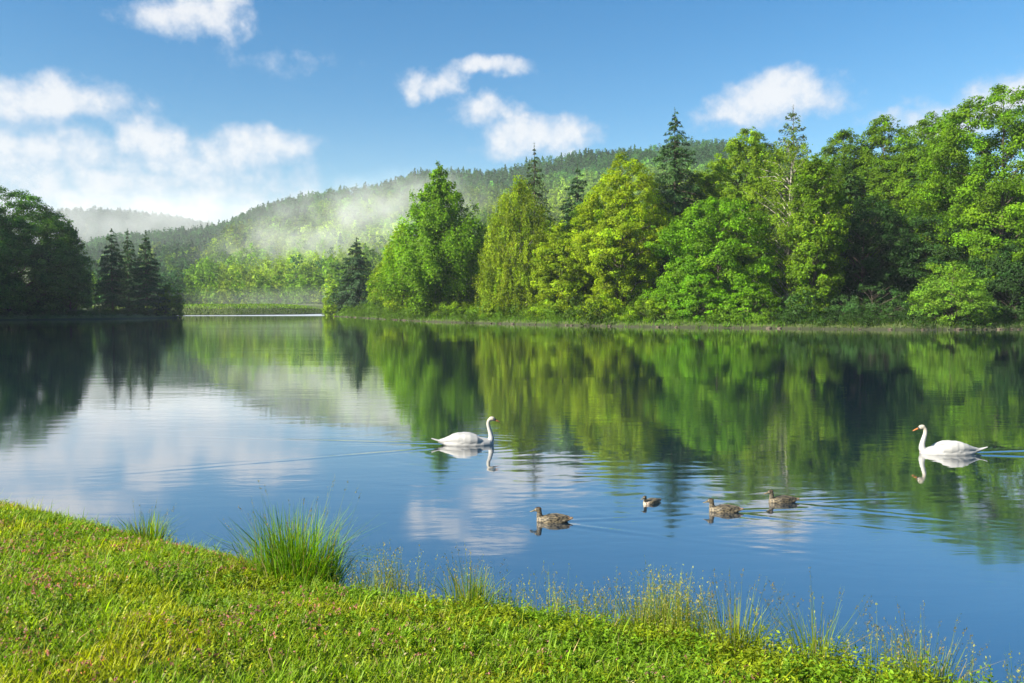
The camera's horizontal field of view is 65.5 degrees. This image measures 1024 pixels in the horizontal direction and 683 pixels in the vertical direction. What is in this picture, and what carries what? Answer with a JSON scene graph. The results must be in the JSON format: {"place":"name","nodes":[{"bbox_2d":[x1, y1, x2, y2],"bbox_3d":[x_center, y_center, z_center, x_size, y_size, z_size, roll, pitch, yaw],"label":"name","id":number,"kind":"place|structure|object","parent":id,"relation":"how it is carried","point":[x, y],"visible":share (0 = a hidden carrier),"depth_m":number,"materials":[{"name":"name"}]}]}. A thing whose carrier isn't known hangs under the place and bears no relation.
{"place":"outdoors","nodes":[
{"label":"outdoors","id":0,"kind":"place"},
{"bbox_2d":[91,303,322,314],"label":"reed grass","id":1,"kind":"structure","parent":0,"point":[289,306],"depth_m":254.81,"materials":[{"name":"green plant"}]},
{"bbox_2d":[0,314,1023,682],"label":"water","id":2,"kind":"structure","parent":0,"point":[204,426],"depth_m":15.03,"materials":[{"name":"blue liquid"}]},
{"bbox_2d":[431,416,500,445],"bbox_3d":[-0.928,1.866,16.088,1.397,0.689,0.463,0,3,-6],"label":"swan","id":3,"kind":"object","parent":2,"relation":"on","point":[463,439],"visible":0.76,"depth_m":15.95,"materials":[{"name":"white"}]},
{"bbox_2d":[530,507,572,522],"bbox_3d":[0.513,2.272,10.350,0.563,0.242,0.198,0,3,3],"label":"duck","id":4,"kind":"object","parent":2,"relation":"on","point":[554,518],"visible":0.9,"depth_m":10.29},
{"bbox_2d":[641,496,661,504],"bbox_3d":[1.975,2.260,11.322,0.415,0.174,0.146,-2,3,-38],"label":"duck","id":5,"kind":"object","parent":2,"relation":"on","point":[649,501],"visible":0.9,"depth_m":11.25},
{"bbox_2d":[703,498,743,512],"bbox_3d":[2.880,2.257,10.854,0.546,0.229,0.192,0,3,6],"label":"duck","id":6,"kind":"object","parent":2,"relation":"on","point":[724,508],"visible":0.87,"depth_m":10.80},
{"bbox_2d":[764,490,799,502],"bbox_3d":[3.853,2.231,11.380,0.525,0.231,0.184,0,3,-5],"label":"duck","id":7,"kind":"object","parent":2,"relation":"on","point":[782,499],"visible":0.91,"depth_m":11.33},
{"bbox_2d":[913,425,987,455],"bbox_3d":[8.316,1.918,15.110,1.383,0.669,0.454,0,3,4],"label":"swan","id":8,"kind":"object","parent":2,"relation":"on","point":[950,448],"visible":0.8,"depth_m":14.99,"materials":[{"name":"white"}]},
{"bbox_2d":[0,163,1023,682],"bbox_3d":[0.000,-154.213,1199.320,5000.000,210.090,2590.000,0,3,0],"label":"ground","id":9,"kind":"structure","parent":0,"point":[602,323],"depth_m":94.38,"materials":[{"name":"green plant"}]},
{"bbox_2d":[0,210,34,314],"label":"dark tree","id":10,"kind":"object","parent":9,"relation":"on","point":[16,284],"visible":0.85,"depth_m":160.65,"materials":[{"name":"green plant"}]},
{"bbox_2d":[0,185,92,312],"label":"dark tree","id":11,"kind":"object","parent":9,"relation":"on","point":[35,264],"visible":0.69,"depth_m":167.50,"materials":[{"name":"green plant"}]},
{"bbox_2d":[9,213,94,311],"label":"dark tree","id":12,"kind":"object","parent":9,"relation":"on","point":[44,239],"visible":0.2,"depth_m":173.37,"materials":[{"name":"green plant"}]},
{"bbox_2d":[42,248,95,313],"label":"dark tree","id":13,"kind":"object","parent":9,"relation":"on","point":[85,303],"visible":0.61,"depth_m":173.50,"materials":[{"name":"green plant"}]},
{"bbox_2d":[0,306,175,318],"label":"undergrowth","id":14,"kind":"object","parent":9,"relation":"on","point":[105,312],"visible":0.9,"depth_m":171.88,"materials":[{"name":"green plant"}]},
{"bbox_2d":[6,205,217,243],"bbox_3d":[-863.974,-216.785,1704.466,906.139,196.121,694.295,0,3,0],"label":"distant forest","id":15,"kind":"object","parent":9,"relation":"on","point":[81,216],"visible":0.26,"depth_m":1754.44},
{"bbox_2d":[91,228,134,310],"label":"spruce tree","id":16,"kind":"object","parent":9,"relation":"on","point":[112,286],"visible":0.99,"depth_m":184.60,"materials":[{"name":"green plant"}]},
{"bbox_2d":[114,229,139,310],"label":"spruce tree","id":17,"kind":"object","parent":9,"relation":"on","point":[127,257],"visible":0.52,"depth_m":194.90,"materials":[{"name":"green plant"}]},
{"bbox_2d":[97,501,192,542],"bbox_3d":[-3.935,1.950,8.553,0.978,0.500,1.003,-2,3,-40],"label":"grass tuft","id":18,"kind":"object","parent":9,"relation":"on","point":[152,531],"visible":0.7,"depth_m":8.59,"materials":[{"name":"green plant"}]},
{"bbox_2d":[122,230,169,313],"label":"spruce tree","id":19,"kind":"object","parent":9,"relation":"on","point":[148,289],"visible":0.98,"depth_m":186.67,"materials":[{"name":"green plant"}]},
{"bbox_2d":[153,283,185,317],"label":"bush","id":20,"kind":"object","parent":9,"relation":"on","point":[178,306],"visible":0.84,"depth_m":190.51,"materials":[{"name":"green plant"}]},
{"bbox_2d":[167,477,409,587],"bbox_3d":[-2.177,1.805,7.508,2.034,0.984,2.163,2,4,43],"label":"grass tuft","id":21,"kind":"object","parent":9,"relation":"on","point":[289,552],"visible":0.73,"depth_m":7.46,"materials":[{"name":"green plant"}]},
{"bbox_2d":[277,546,372,588],"bbox_3d":[-1.748,2.119,7.482,0.928,0.487,1.020,-1,3,-26],"label":"grass tuft","id":22,"kind":"object","parent":9,"relation":"on","point":[331,575],"visible":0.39,"depth_m":7.40,"materials":[{"name":"green plant"}]},
{"bbox_2d":[321,284,342,315],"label":"round tree","id":23,"kind":"object","parent":9,"relation":"on","point":[330,310],"visible":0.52,"depth_m":219.86,"materials":[{"name":"green plant"}]},
{"bbox_2d":[326,237,381,315],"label":"conifer tree","id":24,"kind":"object","parent":9,"relation":"on","point":[357,284],"visible":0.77,"depth_m":212.72,"materials":[{"name":"green plant"}]},
{"bbox_2d":[366,263,386,307],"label":"leafy tree","id":25,"kind":"object","parent":9,"relation":"on","point":[374,299],"visible":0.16,"depth_m":198.02,"materials":[{"name":"green plant"}]},
{"bbox_2d":[371,223,413,312],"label":"leafy tree","id":26,"kind":"object","parent":9,"relation":"on","point":[391,304],"visible":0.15,"depth_m":175.50,"materials":[{"name":"green plant"}]},
{"bbox_2d":[32,136,794,304],"bbox_3d":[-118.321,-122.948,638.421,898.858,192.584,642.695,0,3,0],"label":"hillside forest","id":27,"kind":"object","parent":9,"relation":"on","point":[194,262],"visible":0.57,"depth_m":605.18,"materials":[{"name":"green plant"}]},
{"bbox_2d":[367,160,491,315],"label":"conical tree","id":28,"kind":"object","parent":9,"relation":"on","point":[428,271],"visible":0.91,"depth_m":146.86,"materials":[{"name":"green plant"}]},
{"bbox_2d":[431,298,479,316],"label":"bush","id":29,"kind":"object","parent":9,"relation":"on","point":[456,304],"visible":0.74,"depth_m":143.90,"materials":[{"name":"green plant"}]},
{"bbox_2d":[426,547,519,605],"bbox_3d":[-0.367,2.036,6.656,0.914,0.573,0.896,-2,3,-40],"label":"grass tuft","id":30,"kind":"object","parent":9,"relation":"on","point":[472,591],"visible":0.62,"depth_m":6.71,"materials":[{"name":"green plant"}]},
{"bbox_2d":[466,225,496,300],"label":"leafy tree","id":31,"kind":"object","parent":9,"relation":"on","point":[480,247],"visible":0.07,"depth_m":156.21,"materials":[{"name":"green plant"}]},
{"bbox_2d":[477,291,520,318],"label":"bush","id":32,"kind":"object","parent":9,"relation":"on","point":[488,310],"visible":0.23,"depth_m":130.90,"materials":[{"name":"green plant"}]},
{"bbox_2d":[0,497,1023,682],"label":"meadow grass","id":33,"kind":"structure","parent":9,"relation":"on","point":[659,660],"depth_m":5.48,"materials":[{"name":"green plant"}]},
{"bbox_2d":[472,175,572,317],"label":"birch tree","id":34,"kind":"object","parent":9,"relation":"on","point":[499,268],"visible":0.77,"depth_m":130.12,"materials":[{"name":"green plant"}]},
{"bbox_2d":[512,143,554,304],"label":"spruce tree","id":35,"kind":"object","parent":9,"relation":"on","point":[535,190],"visible":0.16,"depth_m":139.67,"materials":[{"name":"green plant"}]},
{"bbox_2d":[519,297,565,319],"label":"bush","id":36,"kind":"object","parent":9,"relation":"on","point":[537,310],"visible":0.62,"depth_m":123.19,"materials":[{"name":"green plant"}]},
{"bbox_2d":[527,219,592,316],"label":"leafy tree","id":37,"kind":"object","parent":9,"relation":"on","point":[564,282],"visible":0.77,"depth_m":123.19,"materials":[{"name":"green plant"}]},
{"bbox_2d":[548,163,595,302],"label":"spruce tree","id":38,"kind":"object","parent":9,"relation":"on","point":[572,191],"visible":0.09,"depth_m":156.26,"materials":[{"name":"green plant"}]},
{"bbox_2d":[557,201,619,306],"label":"leafy tree","id":39,"kind":"object","parent":9,"relation":"on","point":[573,215],"visible":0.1,"depth_m":135.53,"materials":[{"name":"green plant"}]},
{"bbox_2d":[573,286,625,320],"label":"bush","id":40,"kind":"object","parent":9,"relation":"on","point":[594,298],"visible":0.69,"depth_m":114.26,"materials":[{"name":"green plant"}]},
{"bbox_2d":[564,151,683,310],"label":"leafy tree","id":41,"kind":"object","parent":9,"relation":"on","point":[609,240],"visible":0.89,"depth_m":118.07,"materials":[{"name":"green plant"}]},
{"bbox_2d":[594,573,680,634],"bbox_3d":[0.998,2.112,6.175,0.765,0.541,0.646,2,4,44],"label":"grass tuft","id":42,"kind":"object","parent":9,"relation":"on","point":[638,617],"visible":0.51,"depth_m":6.22,"materials":[{"name":"green plant"}]},
{"bbox_2d":[614,294,682,321],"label":"bush","id":43,"kind":"object","parent":9,"relation":"on","point":[649,305],"visible":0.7,"depth_m":109.28,"materials":[{"name":"green plant"}]},
{"bbox_2d":[617,189,692,293],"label":"leafy tree","id":44,"kind":"object","parent":9,"relation":"on","point":[634,216],"visible":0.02,"depth_m":134.26,"materials":[{"name":"green plant"}]},
{"bbox_2d":[625,107,716,301],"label":"spruce tree","id":45,"kind":"object","parent":9,"relation":"on","point":[671,196],"visible":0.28,"depth_m":124.10,"materials":[{"name":"green plant"}]},
{"bbox_2d":[338,316,1019,329],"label":"shore stones","id":46,"kind":"object","parent":9,"relation":"on","point":[768,327],"visible":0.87,"depth_m":98.65,"materials":[{"name":"grey stone"}]},
{"bbox_2d":[335,284,1023,329],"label":"undergrowth","id":47,"kind":"object","parent":9,"relation":"on","point":[375,309],"visible":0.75,"depth_m":104.66,"materials":[{"name":"green plant"}]},
{"bbox_2d":[666,266,732,321],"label":"leafy bush","id":48,"kind":"object","parent":9,"relation":"on","point":[687,285],"visible":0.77,"depth_m":106.18,"materials":[{"name":"green plant"}]},
{"bbox_2d":[670,171,749,292],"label":"leafy tree","id":49,"kind":"object","parent":9,"relation":"on","point":[706,182],"visible":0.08,"depth_m":127.58,"materials":[{"name":"green plant"}]},
{"bbox_2d":[639,196,790,314],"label":"maple tree","id":50,"kind":"object","parent":9,"relation":"on","point":[730,270],"visible":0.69,"depth_m":109.26,"materials":[{"name":"green plant"}]},
{"bbox_2d":[660,568,825,664],"bbox_3d":[1.701,1.999,5.726,1.229,0.672,1.024,0,3,0],"label":"grass tuft","id":51,"kind":"object","parent":9,"relation":"on","point":[736,625],"visible":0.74,"depth_m":5.74,"materials":[{"name":"green plant"}]},
{"bbox_2d":[694,126,795,288],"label":"leafy tree","id":52,"kind":"object","parent":9,"relation":"on","point":[722,175],"visible":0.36,"depth_m":129.42,"materials":[{"name":"green plant"}]},
{"bbox_2d":[712,283,782,321],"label":"bush","id":53,"kind":"object","parent":9,"relation":"on","point":[769,300],"visible":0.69,"depth_m":104.05,"materials":[{"name":"green plant"}]},
{"bbox_2d":[504,140,1023,309],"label":"woodland","id":54,"kind":"object","parent":9,"relation":"on","point":[855,190],"visible":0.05,"depth_m":129.38,"materials":[{"name":"green plant"}]},
{"bbox_2d":[713,130,856,306],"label":"birch tree","id":55,"kind":"object","parent":9,"relation":"on","point":[766,183],"visible":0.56,"depth_m":109.93,"materials":[{"name":"green plant"}]},
{"bbox_2d":[756,106,816,299],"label":"pine tree","id":56,"kind":"object","parent":9,"relation":"on","point":[792,114],"visible":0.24,"depth_m":119.76,"materials":[{"name":"green plant"}]},
{"bbox_2d":[785,297,830,319],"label":"bush","id":57,"kind":"object","parent":9,"relation":"on","point":[820,311],"visible":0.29,"depth_m":102.81,"materials":[{"name":"green plant"}]},
{"bbox_2d":[779,154,852,308],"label":"leafy tree","id":58,"kind":"object","parent":9,"relation":"on","point":[809,262],"visible":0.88,"depth_m":105.00,"materials":[{"name":"green plant"}]},
{"bbox_2d":[757,571,913,678],"bbox_3d":[2.242,1.996,5.531,1.112,0.755,0.976,2,3,32],"label":"grass tuft","id":59,"kind":"object","parent":9,"relation":"on","point":[814,638],"visible":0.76,"depth_m":5.50,"materials":[{"name":"green plant"}]},
{"bbox_2d":[814,127,891,262],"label":"leafy tree","id":60,"kind":"object","parent":9,"relation":"on","point":[838,157],"visible":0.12,"depth_m":136.07,"materials":[{"name":"green plant"}]},
{"bbox_2d":[808,197,936,310],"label":"dark tree","id":61,"kind":"object","parent":9,"relation":"on","point":[868,269],"visible":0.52,"depth_m":111.02,"materials":[{"name":"green plant"}]},
{"bbox_2d":[827,284,926,319],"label":"bush","id":62,"kind":"object","parent":9,"relation":"on","point":[898,294],"visible":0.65,"depth_m":100.93,"materials":[{"name":"green plant"}]},
{"bbox_2d":[830,114,928,259],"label":"leafy tree","id":63,"kind":"object","parent":9,"relation":"on","point":[875,130],"visible":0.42,"depth_m":131.59,"materials":[{"name":"green plant"}]},
{"bbox_2d":[866,111,977,265],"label":"leafy tree","id":64,"kind":"object","parent":9,"relation":"on","point":[909,151],"visible":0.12,"depth_m":127.61,"materials":[{"name":"green plant"}]},
{"bbox_2d":[858,214,994,308],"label":"dark tree","id":65,"kind":"object","parent":9,"relation":"on","point":[914,221],"visible":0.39,"depth_m":110.86,"materials":[{"name":"green plant"}]},
{"bbox_2d":[853,596,1014,682],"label":"grass tuft","id":66,"kind":"object","parent":9,"relation":"on","point":[921,657],"visible":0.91,"depth_m":5.21,"materials":[{"name":"green plant"}]},
{"bbox_2d":[903,260,1003,325],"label":"round bush","id":67,"kind":"object","parent":9,"relation":"on","point":[979,297],"visible":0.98,"depth_m":95.76,"materials":[{"name":"green plant"}]},
{"bbox_2d":[890,83,1023,307],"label":"giant tree","id":68,"kind":"object","parent":9,"relation":"on","point":[973,208],"visible":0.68,"depth_m":107.59,"materials":[{"name":"green plant"}]},
{"bbox_2d":[966,234,1023,319],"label":"dark tree","id":69,"kind":"object","parent":9,"relation":"on","point":[1000,287],"visible":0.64,"depth_m":101.44,"materials":[{"name":"green plant"}]},
{"bbox_2d":[0,0,1023,224],"label":"sky","id":70,"kind":"structure","parent":0,"point":[203,110],"materials":[{"name":"blue"}]},
{"bbox_2d":[51,511,1023,682],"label":"seeding grass","id":71,"kind":"structure","parent":0,"point":[665,619],"depth_m":6.27,"materials":[{"name":"green plant"}]},
{"bbox_2d":[336,312,1023,329],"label":"bank grass","id":72,"kind":"structure","parent":0,"point":[1012,321],"depth_m":102.17,"materials":[{"name":"green plant"}]}
]}

